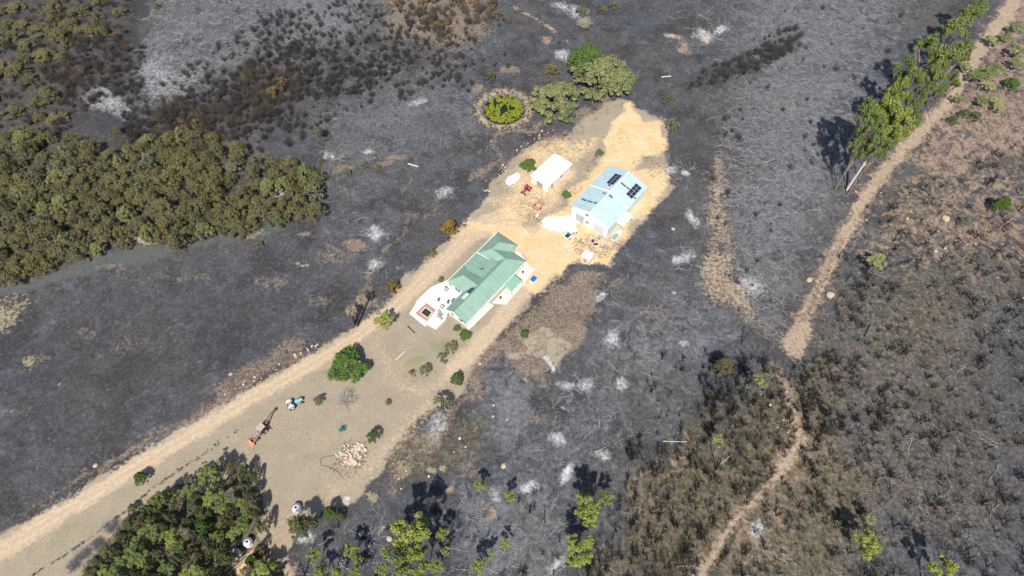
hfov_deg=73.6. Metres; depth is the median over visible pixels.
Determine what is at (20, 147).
woodland tree
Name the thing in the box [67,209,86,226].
woodland tree
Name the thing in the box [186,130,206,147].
woodland tree
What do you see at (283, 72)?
scorched bush
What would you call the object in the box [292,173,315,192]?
woodland tree
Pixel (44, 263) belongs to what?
woodland tree
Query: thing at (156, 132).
scorched bush
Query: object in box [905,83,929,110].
gum tree
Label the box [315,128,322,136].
shrub
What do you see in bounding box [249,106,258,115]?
scorched bush
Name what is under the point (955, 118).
shrub
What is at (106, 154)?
woodland tree
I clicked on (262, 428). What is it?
backhoe loader
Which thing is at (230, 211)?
woodland tree
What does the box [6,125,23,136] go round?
woodland tree
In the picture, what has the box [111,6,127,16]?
woodland tree
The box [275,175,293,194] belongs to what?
woodland tree
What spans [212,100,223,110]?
scorched bush
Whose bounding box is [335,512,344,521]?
tree
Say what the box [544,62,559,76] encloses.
tree
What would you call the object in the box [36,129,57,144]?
woodland tree
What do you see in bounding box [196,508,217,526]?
woodland tree
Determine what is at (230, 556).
woodland tree
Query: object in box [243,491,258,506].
woodland tree
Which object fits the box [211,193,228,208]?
woodland tree
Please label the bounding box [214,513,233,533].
woodland tree
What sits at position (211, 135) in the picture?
woodland tree
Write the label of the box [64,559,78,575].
bare shrub
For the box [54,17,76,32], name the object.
woodland tree
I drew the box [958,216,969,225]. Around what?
shrub
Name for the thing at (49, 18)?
woodland tree
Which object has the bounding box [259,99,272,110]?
scorched bush
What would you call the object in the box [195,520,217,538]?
woodland tree
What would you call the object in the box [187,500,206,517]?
woodland tree
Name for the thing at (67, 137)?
woodland tree
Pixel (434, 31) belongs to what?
scorched bush
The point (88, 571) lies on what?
woodland tree
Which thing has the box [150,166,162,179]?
woodland tree
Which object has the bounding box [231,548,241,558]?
water tank
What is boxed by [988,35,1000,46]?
shrub
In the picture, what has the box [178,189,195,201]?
woodland tree
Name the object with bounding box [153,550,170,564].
woodland tree
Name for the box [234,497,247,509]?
woodland tree
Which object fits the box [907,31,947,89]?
gum tree
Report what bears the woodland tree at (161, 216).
on the ground at (648, 42)
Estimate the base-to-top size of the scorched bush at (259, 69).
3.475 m
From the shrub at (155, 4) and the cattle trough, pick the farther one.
the shrub at (155, 4)
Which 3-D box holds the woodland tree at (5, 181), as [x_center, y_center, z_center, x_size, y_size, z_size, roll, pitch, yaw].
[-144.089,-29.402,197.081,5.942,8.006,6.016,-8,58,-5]
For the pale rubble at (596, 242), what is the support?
on the sand yard at (646, 139)
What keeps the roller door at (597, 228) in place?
in the workshop shed
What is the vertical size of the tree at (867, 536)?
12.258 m
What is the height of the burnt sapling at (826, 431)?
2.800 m
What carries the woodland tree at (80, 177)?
on the ground at (648, 42)
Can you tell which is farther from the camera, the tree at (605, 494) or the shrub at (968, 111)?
the shrub at (968, 111)
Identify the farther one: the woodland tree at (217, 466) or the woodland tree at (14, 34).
the woodland tree at (14, 34)
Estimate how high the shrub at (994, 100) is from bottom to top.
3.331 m
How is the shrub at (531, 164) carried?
on the bare ground at (280, 458)
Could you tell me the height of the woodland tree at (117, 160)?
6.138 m
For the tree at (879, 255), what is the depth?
180.79 m
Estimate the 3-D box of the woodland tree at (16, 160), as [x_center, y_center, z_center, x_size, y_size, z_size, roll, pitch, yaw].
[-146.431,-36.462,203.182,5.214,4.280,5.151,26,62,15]
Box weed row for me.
[32,430,237,575]
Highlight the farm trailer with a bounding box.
[531,199,544,210]
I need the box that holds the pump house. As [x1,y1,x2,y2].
[580,249,594,263]
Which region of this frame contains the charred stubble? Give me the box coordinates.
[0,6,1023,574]
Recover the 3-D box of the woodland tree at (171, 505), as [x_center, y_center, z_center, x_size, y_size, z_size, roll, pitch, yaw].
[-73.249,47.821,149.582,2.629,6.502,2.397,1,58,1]
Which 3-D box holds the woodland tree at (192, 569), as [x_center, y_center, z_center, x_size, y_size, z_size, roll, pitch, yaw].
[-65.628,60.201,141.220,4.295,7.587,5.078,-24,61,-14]
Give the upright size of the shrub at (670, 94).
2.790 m
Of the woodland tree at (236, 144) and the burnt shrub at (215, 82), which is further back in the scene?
the burnt shrub at (215, 82)
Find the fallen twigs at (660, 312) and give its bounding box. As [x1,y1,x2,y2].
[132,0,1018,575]
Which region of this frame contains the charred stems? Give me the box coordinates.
[302,142,1023,575]
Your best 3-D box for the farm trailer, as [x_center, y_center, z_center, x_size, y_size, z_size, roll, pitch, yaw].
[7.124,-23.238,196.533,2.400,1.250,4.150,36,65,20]
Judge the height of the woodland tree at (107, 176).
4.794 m
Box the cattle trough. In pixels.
[529,276,536,283]
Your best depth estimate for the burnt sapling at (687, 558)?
145.74 m
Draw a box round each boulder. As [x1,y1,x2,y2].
[387,535,391,541]
[826,292,834,298]
[942,215,949,221]
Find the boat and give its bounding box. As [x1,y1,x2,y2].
[610,229,621,241]
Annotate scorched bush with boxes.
[33,60,46,69]
[42,0,490,142]
[55,10,63,18]
[55,96,63,105]
[57,68,65,77]
[58,58,71,67]
[61,66,74,74]
[72,68,84,78]
[84,20,96,32]
[95,17,107,25]
[97,41,110,49]
[100,63,114,73]
[108,32,118,43]
[118,41,128,52]
[148,112,160,123]
[149,105,160,114]
[151,128,162,135]
[162,100,174,112]
[193,109,202,118]
[195,127,208,136]
[206,115,215,123]
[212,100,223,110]
[223,112,235,122]
[226,118,238,125]
[235,75,247,84]
[241,70,252,77]
[244,95,256,105]
[249,94,258,105]
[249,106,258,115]
[253,66,265,76]
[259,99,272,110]
[277,67,288,75]
[289,73,296,85]
[417,3,426,14]
[427,9,437,17]
[432,25,440,33]
[437,5,446,14]
[445,24,452,33]
[461,5,468,14]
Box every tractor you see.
[286,397,303,410]
[520,184,531,195]
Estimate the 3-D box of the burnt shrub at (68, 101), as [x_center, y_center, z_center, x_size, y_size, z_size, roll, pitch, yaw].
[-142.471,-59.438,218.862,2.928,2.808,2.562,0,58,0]
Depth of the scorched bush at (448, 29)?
236.99 m
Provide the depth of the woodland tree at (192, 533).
143.56 m
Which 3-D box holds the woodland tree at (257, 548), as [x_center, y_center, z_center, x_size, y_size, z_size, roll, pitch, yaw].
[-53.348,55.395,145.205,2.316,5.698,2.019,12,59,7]
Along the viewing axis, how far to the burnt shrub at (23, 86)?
221.57 m
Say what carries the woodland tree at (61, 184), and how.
on the ground at (648, 42)
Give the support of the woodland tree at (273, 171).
on the ground at (648, 42)
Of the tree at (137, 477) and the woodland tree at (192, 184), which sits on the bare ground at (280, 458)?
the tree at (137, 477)
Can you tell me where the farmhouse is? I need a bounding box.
[446,232,534,330]
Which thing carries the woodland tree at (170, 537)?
on the ground at (648, 42)
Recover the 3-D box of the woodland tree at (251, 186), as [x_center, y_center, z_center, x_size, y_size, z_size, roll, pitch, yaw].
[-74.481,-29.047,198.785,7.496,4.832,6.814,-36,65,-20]
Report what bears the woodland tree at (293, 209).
on the ground at (648, 42)
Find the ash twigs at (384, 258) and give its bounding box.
[132,0,798,575]
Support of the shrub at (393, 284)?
on the ground at (648, 42)
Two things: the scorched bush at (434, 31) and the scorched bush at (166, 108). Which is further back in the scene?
the scorched bush at (434, 31)
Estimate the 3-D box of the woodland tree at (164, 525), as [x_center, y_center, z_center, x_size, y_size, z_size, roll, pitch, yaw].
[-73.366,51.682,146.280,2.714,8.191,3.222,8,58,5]
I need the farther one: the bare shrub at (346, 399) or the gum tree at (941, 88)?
the gum tree at (941, 88)
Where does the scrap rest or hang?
on the sand yard at (646, 139)
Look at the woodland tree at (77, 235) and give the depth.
189.33 m
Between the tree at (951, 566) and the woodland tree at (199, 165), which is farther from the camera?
the woodland tree at (199, 165)
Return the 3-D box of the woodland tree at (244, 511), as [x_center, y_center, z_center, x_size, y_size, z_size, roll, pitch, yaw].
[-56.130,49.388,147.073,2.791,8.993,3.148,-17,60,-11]
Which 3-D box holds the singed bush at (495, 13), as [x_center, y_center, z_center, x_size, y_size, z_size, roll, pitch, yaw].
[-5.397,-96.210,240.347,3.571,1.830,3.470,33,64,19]
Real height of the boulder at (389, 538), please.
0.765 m
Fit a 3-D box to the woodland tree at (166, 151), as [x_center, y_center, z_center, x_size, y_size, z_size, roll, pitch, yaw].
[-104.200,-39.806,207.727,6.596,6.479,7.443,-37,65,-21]
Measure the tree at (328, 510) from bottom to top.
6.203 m
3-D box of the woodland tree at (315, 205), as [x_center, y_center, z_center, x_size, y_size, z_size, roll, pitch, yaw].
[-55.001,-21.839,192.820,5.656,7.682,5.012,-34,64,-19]
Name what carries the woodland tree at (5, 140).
on the ground at (648, 42)
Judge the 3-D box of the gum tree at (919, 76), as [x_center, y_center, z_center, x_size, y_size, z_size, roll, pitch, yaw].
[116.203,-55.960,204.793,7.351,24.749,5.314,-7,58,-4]
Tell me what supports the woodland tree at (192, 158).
on the ground at (648, 42)
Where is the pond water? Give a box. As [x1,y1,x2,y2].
[484,96,523,123]
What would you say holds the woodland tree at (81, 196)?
on the ground at (648, 42)
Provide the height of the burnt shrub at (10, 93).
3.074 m
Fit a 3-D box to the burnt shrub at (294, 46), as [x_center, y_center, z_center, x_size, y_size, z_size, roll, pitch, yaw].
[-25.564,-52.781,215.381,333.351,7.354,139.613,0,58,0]
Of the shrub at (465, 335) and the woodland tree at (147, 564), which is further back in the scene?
the shrub at (465, 335)
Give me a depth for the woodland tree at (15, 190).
195.30 m
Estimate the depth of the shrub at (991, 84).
219.57 m
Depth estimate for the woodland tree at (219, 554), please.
141.78 m
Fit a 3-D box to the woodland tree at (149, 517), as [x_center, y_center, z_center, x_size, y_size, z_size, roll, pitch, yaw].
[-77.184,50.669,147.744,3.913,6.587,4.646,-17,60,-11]
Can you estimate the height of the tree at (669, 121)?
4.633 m
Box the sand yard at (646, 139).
[236,102,669,573]
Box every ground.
[0,0,1023,575]
[0,98,674,575]
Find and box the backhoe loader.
[246,408,276,447]
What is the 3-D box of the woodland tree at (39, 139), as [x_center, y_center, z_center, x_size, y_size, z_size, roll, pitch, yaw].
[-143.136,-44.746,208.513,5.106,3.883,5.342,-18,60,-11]
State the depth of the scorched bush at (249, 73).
224.17 m
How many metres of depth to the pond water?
218.93 m
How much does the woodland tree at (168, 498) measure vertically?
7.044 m
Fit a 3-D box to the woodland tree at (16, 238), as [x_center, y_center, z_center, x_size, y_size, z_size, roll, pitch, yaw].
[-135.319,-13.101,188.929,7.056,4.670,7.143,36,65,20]
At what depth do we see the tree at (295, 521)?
143.51 m
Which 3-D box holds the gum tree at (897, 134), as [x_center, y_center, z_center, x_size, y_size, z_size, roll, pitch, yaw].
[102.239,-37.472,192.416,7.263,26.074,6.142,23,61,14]
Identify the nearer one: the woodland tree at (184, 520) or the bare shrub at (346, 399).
the woodland tree at (184, 520)
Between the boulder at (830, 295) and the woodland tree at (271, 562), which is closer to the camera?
the woodland tree at (271, 562)
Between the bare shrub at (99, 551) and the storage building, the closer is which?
the bare shrub at (99, 551)
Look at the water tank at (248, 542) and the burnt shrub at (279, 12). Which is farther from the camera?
the burnt shrub at (279, 12)
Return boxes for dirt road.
[0,207,559,560]
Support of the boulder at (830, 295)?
on the ground at (648, 42)
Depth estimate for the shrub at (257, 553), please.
145.24 m
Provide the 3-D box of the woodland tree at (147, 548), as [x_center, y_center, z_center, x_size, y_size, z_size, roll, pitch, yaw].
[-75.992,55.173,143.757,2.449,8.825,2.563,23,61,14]
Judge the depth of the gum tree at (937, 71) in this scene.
197.26 m
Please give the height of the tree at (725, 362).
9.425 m
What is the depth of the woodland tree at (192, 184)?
196.38 m
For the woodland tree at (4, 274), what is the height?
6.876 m
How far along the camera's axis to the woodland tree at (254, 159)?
200.21 m
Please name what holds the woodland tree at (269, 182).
on the ground at (648, 42)
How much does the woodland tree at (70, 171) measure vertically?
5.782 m
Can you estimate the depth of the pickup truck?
190.75 m
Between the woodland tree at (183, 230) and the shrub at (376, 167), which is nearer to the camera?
the woodland tree at (183, 230)
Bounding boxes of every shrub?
[0,0,903,310]
[2,89,13,97]
[17,80,27,87]
[25,117,33,124]
[33,112,45,120]
[47,73,58,82]
[50,125,61,134]
[62,97,70,105]
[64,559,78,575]
[68,54,75,60]
[73,548,89,562]
[85,96,95,104]
[87,538,103,552]
[96,544,104,555]
[99,518,118,534]
[111,125,122,133]
[115,88,124,97]
[124,96,132,103]
[129,131,136,139]
[137,106,144,114]
[151,2,158,8]
[172,136,185,147]
[180,129,193,139]
[190,119,201,128]
[209,78,217,86]
[217,115,223,122]
[218,87,226,96]
[253,544,264,558]
[264,125,272,132]
[274,118,281,127]
[275,11,281,18]
[311,59,318,66]
[313,395,323,405]
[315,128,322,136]
[320,130,328,136]
[328,78,335,85]
[333,387,357,412]
[343,169,350,176]
[357,161,367,168]
[374,164,381,170]
[385,280,400,293]
[418,364,430,376]
[427,248,436,257]
[437,353,448,363]
[444,341,457,354]
[452,324,460,330]
[459,329,471,340]
[470,34,478,42]
[519,158,535,171]
[520,330,528,338]
[562,190,571,198]
[575,7,586,16]
[595,148,603,156]
[599,5,607,13]
[609,2,617,8]
[663,91,673,100]
[790,35,798,42]
[948,116,958,125]
[953,93,965,102]
[958,108,970,118]
[960,62,972,72]
[969,68,984,82]
[971,111,981,120]
[976,96,989,106]
[977,65,996,80]
[981,81,995,90]
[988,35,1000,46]
[990,62,1005,72]
[990,96,1003,105]
[993,104,1004,112]
[1000,32,1013,42]
[1002,77,1020,90]
[1009,23,1023,31]
[1009,43,1023,59]
[1009,57,1023,69]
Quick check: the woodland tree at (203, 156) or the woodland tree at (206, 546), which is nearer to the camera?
the woodland tree at (206, 546)
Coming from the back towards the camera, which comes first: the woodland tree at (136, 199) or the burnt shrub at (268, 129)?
the burnt shrub at (268, 129)
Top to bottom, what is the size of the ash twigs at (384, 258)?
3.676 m
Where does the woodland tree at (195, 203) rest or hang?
on the ground at (648, 42)
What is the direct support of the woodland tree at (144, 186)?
on the ground at (648, 42)
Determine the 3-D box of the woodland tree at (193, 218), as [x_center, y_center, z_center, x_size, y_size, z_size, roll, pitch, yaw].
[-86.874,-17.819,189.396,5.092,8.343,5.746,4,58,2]
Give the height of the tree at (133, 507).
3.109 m
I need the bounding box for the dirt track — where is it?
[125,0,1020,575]
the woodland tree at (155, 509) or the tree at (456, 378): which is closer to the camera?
the woodland tree at (155, 509)
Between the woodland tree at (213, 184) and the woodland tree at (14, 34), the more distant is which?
the woodland tree at (14, 34)
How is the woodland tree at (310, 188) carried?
on the ground at (648, 42)
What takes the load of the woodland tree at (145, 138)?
on the ground at (648, 42)
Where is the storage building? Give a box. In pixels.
[530,153,572,192]
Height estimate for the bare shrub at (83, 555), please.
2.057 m
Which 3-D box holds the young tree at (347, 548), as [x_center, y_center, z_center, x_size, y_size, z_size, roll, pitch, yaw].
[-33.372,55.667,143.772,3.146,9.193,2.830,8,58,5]
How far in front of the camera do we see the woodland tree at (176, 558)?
141.13 m
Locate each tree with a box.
[0,19,16,32]
[0,36,8,44]
[0,59,11,72]
[0,102,25,119]
[0,134,16,153]
[0,155,18,173]
[0,168,11,178]
[0,175,22,194]
[0,188,9,200]
[0,198,12,214]
[0,211,20,228]
[0,225,17,243]
[0,239,15,253]
[0,248,8,268]
[0,258,9,272]
[0,269,22,287]
[3,61,30,81]
[3,193,20,209]
[3,249,29,268]
[5,29,22,43]
[6,1,25,13]
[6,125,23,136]
[7,232,32,252]
[7,262,27,278]
[8,158,27,171]
[8,183,27,202]
[10,208,30,221]
[11,18,33,30]
[11,129,36,151]
[12,173,26,184]
[13,53,32,64]
[15,140,37,159]
[15,221,35,244]
[17,38,35,51]
[17,197,40,216]
[19,72,36,84]
[19,177,43,201]
[20,250,47,265]
[22,125,43,138]
[22,260,44,276]
[26,21,51,38]
[27,98,41,108]
[27,165,45,179]
[27,188,47,205]
[28,47,54,63]
[28,225,57,245]
[29,215,56,238]
[32,111,44,121]
[32,244,51,258]
[33,86,58,105]
[34,134,49,146]
[34,151,54,167]
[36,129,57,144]
[36,182,60,200]
[36,201,56,217]
[39,0,60,15]
[39,258,55,274]
[44,110,69,124]
[44,169,71,186]
[45,14,59,26]
[45,28,68,41]
[46,158,68,173]
[46,223,65,237]
[47,242,69,263]
[51,145,74,158]
[51,193,76,213]
[52,51,65,61]
[52,212,73,227]
[52,231,79,245]
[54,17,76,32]
[55,179,70,193]
[59,40,72,49]
[60,132,80,149]
[62,166,82,183]
[64,149,83,170]
[65,239,93,261]
[66,229,89,240]
[67,183,85,198]
[67,200,84,213]
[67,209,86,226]
[68,4,88,16]
[71,151,97,168]
[71,171,98,190]
[72,22,94,37]
[74,218,96,235]
[77,138,101,155]
[77,192,93,206]
[83,197,109,215]
[83,565,100,575]
[85,167,101,181]
[85,213,104,225]
[87,240,106,256]
[88,185,106,200]
[89,12,104,22]
[90,553,108,570]
[91,0,105,4]
[91,223,112,242]
[92,203,115,221]
[93,159,113,176]
[94,26,107,35]
[94,147,118,165]
[96,171,124,189]
[97,564,111,575]
[99,189,119,207]
[100,547,121,557]
[101,217,119,231]
[104,567,121,575]
[105,556,116,566]
[109,197,129,211]
[110,556,133,575]
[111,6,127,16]
[111,225,131,239]
[111,546,129,559]
[112,156,127,170]
[113,174,138,195]
[115,204,136,222]
[115,236,131,250]
[115,529,132,547]
[117,161,142,177]
[120,143,142,163]
[122,186,144,203]
[122,516,137,531]
[122,541,152,562]
[125,214,150,237]
[127,503,136,515]
[129,569,142,575]
[130,523,152,546]
[131,168,158,187]
[131,194,147,210]
[132,517,149,530]
[133,471,149,486]
[134,141,149,158]
[134,181,149,195]
[135,555,151,568]
[136,159,152,172]
[137,133,156,146]
[138,221,160,242]
[139,189,166,213]
[139,504,158,518]
[139,542,157,554]
[140,567,158,575]
[141,151,159,170]
[143,559,159,575]
[144,514,162,533]
[145,523,166,541]
[146,185,160,197]
[147,143,169,159]
[148,174,174,194]
[149,197,176,219]
[149,491,168,507]
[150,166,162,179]
[151,505,167,517]
[152,230,167,244]
[153,154,168,168]
[153,539,165,550]
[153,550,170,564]
[154,208,176,225]
[156,215,182,237]
[157,559,175,575]
[158,130,181,150]
[158,146,183,164]
[158,183,180,203]
[159,522,174,536]
[160,166,182,187]
[164,514,180,523]
[164,527,183,547]
[165,488,178,502]
[166,150,192,168]
[166,232,186,250]
[167,500,182,511]
[168,126,189,141]
[168,209,189,228]
[169,162,183,176]
[170,540,182,555]
[171,552,189,564]
[174,145,192,156]
[177,165,200,182]
[177,199,194,219]
[177,225,196,244]
[177,484,196,498]
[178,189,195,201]
[178,564,198,575]
[180,516,196,528]
[181,538,198,556]
[182,153,200,170]
[184,473,199,488]
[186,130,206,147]
[186,144,201,156]
[186,178,205,198]
[186,490,202,508]
[186,528,199,544]
[186,556,203,571]
[187,198,211,218]
[187,212,205,233]
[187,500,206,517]
[192,160,210,174]
[193,550,207,562]
[194,173,211,191]
[194,221,214,239]
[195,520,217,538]
[195,567,209,575]
[196,193,213,209]
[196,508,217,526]
[197,461,218,485]
[197,476,212,490]
[198,534,212,542]
[199,150,213,165]
[201,211,215,229]
[201,487,216,508]
[203,179,222,199]
[203,540,222,559]
[204,131,220,144]
[205,142,226,158]
[205,162,223,172]
[207,216,228,235]
[208,488,230,514]
[208,557,226,573]
[209,170,225,186]
[209,530,227,542]
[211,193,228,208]
[211,201,232,220]
[211,480,226,491]
[212,459,226,476]
[213,544,231,564]
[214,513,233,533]
[221,207,241,222]
[222,173,237,188]
[224,161,241,176]
[224,503,238,515]
[225,219,250,238]
[225,461,241,476]
[225,526,241,541]
[226,476,237,489]
[226,553,239,564]
[228,140,247,159]
[228,152,244,167]
[228,192,244,205]
[230,516,251,532]
[233,198,252,216]
[233,470,249,483]
[234,481,251,498]
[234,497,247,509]
[235,184,253,202]
[237,218,259,234]
[237,464,253,478]
[239,562,254,575]
[240,507,256,522]
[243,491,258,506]
[244,553,259,566]
[245,166,260,180]
[245,205,271,225]
[246,155,268,176]
[246,178,272,196]
[246,507,260,520]
[248,194,270,213]
[249,472,259,482]
[250,563,276,575]
[253,555,268,568]
[254,543,265,554]
[255,519,269,533]
[260,177,280,195]
[262,196,281,214]
[264,156,281,167]
[264,206,289,228]
[266,558,281,572]
[268,167,282,181]
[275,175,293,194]
[276,156,300,175]
[277,196,291,213]
[284,183,300,201]
[284,203,304,218]
[286,166,302,185]
[286,194,308,209]
[286,514,318,541]
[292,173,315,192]
[296,163,311,180]
[297,206,313,218]
[301,182,323,202]
[304,167,326,185]
[305,548,321,564]
[307,201,327,222]
[313,565,327,575]
[322,506,337,521]
[327,345,370,383]
[331,566,343,575]
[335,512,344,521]
[343,543,358,557]
[345,304,357,325]
[348,563,361,575]
[350,551,363,564]
[355,293,367,326]
[365,429,380,443]
[373,311,394,330]
[374,542,415,575]
[388,511,431,559]
[403,545,433,575]
[430,559,443,573]
[433,395,451,414]
[435,527,449,541]
[440,218,457,234]
[440,546,449,556]
[450,372,463,385]
[471,558,487,575]
[473,480,486,491]
[485,69,495,79]
[485,548,494,559]
[499,537,511,549]
[504,489,514,501]
[529,81,579,122]
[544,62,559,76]
[556,106,575,122]
[565,533,594,567]
[567,42,602,72]
[570,54,629,100]
[574,493,601,527]
[577,16,593,28]
[580,485,589,498]
[600,67,637,95]
[601,490,614,507]
[666,118,679,130]
[710,433,723,451]
[711,356,733,376]
[749,374,768,395]
[832,95,878,169]
[834,135,872,190]
[836,113,886,186]
[845,143,880,190]
[846,133,895,196]
[849,95,904,166]
[853,527,882,560]
[858,120,903,182]
[861,514,876,524]
[863,104,915,175]
[865,253,887,273]
[877,76,911,126]
[885,109,922,160]
[890,54,916,92]
[901,65,929,91]
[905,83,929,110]
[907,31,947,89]
[917,63,946,98]
[923,84,949,116]
[926,43,965,74]
[926,552,958,575]
[927,14,972,72]
[929,70,961,116]
[930,40,975,97]
[954,0,988,42]
[955,3,986,38]
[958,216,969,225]
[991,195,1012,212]
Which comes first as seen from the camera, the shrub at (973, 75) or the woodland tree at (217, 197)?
the woodland tree at (217, 197)
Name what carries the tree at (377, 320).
on the bare ground at (280, 458)
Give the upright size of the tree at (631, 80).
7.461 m
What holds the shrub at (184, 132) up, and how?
on the ground at (648, 42)
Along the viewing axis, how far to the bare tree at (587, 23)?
238.54 m
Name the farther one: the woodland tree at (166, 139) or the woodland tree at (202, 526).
the woodland tree at (166, 139)
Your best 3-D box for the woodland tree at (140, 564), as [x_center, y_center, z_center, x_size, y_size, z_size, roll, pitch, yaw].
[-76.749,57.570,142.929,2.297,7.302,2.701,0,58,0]
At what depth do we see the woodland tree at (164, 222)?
187.56 m
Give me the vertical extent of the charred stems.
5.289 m
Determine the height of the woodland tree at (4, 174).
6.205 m
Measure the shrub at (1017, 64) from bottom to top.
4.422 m
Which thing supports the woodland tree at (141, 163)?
on the ground at (648, 42)
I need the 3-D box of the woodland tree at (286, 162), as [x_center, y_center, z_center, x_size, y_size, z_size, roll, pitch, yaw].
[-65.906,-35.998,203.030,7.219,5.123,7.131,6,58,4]
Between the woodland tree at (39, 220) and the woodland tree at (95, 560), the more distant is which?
the woodland tree at (39, 220)
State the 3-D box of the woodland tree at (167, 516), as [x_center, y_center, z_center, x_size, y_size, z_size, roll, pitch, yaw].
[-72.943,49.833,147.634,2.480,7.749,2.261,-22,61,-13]
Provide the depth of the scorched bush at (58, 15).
241.10 m
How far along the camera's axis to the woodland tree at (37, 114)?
213.67 m
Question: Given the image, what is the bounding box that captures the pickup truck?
[563,227,577,240]
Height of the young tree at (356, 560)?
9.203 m
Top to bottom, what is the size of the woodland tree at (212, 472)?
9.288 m
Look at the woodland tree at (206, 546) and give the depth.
142.34 m
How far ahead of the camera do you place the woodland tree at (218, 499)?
144.97 m
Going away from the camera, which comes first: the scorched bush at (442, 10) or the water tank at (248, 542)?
the water tank at (248, 542)
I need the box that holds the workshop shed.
[570,165,647,237]
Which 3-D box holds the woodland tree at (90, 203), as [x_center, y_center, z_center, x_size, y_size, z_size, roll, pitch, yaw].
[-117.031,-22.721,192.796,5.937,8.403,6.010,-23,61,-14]
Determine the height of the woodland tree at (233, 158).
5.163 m
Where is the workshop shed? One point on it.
(608, 200)
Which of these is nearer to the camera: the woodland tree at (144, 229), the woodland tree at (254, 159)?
the woodland tree at (144, 229)
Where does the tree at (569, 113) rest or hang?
on the ground at (648, 42)
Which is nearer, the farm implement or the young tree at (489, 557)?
the young tree at (489, 557)
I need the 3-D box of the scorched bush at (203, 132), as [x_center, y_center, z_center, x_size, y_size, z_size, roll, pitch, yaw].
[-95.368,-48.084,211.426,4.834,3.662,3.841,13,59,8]
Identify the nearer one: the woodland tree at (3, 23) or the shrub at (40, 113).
the shrub at (40, 113)
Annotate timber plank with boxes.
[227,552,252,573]
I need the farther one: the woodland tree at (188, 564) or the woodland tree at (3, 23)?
the woodland tree at (3, 23)
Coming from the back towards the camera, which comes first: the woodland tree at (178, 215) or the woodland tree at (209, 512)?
the woodland tree at (178, 215)
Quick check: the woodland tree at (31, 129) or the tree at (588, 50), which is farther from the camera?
the tree at (588, 50)
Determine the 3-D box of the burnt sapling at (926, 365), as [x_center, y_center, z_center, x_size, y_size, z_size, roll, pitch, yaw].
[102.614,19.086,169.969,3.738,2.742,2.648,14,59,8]
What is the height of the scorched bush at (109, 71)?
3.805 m
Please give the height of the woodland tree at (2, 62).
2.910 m
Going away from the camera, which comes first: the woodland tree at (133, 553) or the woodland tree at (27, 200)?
the woodland tree at (133, 553)
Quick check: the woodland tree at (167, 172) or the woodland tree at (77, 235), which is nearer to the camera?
the woodland tree at (77, 235)
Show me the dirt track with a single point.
(795, 340)
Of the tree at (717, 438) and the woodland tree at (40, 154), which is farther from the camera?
the woodland tree at (40, 154)
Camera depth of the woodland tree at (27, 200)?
193.48 m
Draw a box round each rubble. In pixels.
[572,231,623,258]
[579,235,617,253]
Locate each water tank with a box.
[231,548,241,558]
[243,537,253,547]
[291,503,301,513]
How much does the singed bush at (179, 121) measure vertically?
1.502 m
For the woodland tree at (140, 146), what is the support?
on the ground at (648, 42)
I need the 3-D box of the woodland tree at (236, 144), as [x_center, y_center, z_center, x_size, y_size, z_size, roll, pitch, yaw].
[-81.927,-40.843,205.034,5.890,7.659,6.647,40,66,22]
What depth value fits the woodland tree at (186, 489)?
149.40 m
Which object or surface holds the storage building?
on the sand yard at (646, 139)
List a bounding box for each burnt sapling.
[668,516,683,526]
[680,549,694,561]
[705,397,718,407]
[733,478,745,488]
[813,481,825,497]
[819,427,834,435]
[825,543,843,554]
[887,467,899,477]
[919,359,933,368]
[926,498,937,508]
[936,498,949,509]
[959,543,968,558]
[967,411,982,419]
[988,416,1000,425]
[1004,496,1018,505]
[1013,436,1023,446]
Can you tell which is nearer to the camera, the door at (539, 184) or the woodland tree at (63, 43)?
the door at (539, 184)
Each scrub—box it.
[0,1,1023,575]
[0,102,768,535]
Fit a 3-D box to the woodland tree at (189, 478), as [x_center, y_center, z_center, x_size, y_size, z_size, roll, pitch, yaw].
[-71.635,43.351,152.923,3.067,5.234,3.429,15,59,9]
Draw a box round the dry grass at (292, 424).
[24,133,588,572]
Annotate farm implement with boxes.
[338,425,346,432]
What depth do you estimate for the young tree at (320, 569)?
139.80 m
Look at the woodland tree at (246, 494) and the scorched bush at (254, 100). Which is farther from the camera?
the scorched bush at (254, 100)
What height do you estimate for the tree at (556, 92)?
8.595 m
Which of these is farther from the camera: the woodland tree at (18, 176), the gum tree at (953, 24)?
the gum tree at (953, 24)
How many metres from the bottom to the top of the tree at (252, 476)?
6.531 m
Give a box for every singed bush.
[176,115,184,122]
[179,126,188,135]
[266,85,282,97]
[276,76,287,85]
[392,0,403,6]
[429,19,442,28]
[468,0,479,4]
[491,10,502,18]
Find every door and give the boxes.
[536,180,542,188]
[575,212,584,223]
[592,221,603,235]
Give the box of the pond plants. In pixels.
[484,95,523,123]
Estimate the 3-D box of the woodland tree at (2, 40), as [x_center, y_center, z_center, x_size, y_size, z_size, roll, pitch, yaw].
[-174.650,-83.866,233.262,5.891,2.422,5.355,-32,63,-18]
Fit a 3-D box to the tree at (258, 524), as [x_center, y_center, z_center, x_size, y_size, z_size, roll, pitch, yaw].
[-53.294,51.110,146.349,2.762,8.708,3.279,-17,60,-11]
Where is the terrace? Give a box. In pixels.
[409,280,460,328]
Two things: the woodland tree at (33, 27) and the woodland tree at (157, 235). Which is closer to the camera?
the woodland tree at (157, 235)
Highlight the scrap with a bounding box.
[513,193,549,228]
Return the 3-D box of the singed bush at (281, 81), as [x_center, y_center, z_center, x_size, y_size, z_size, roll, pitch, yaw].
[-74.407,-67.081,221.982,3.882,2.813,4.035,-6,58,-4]
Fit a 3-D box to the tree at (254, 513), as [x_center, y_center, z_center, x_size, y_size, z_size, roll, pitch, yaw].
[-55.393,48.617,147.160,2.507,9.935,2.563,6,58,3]

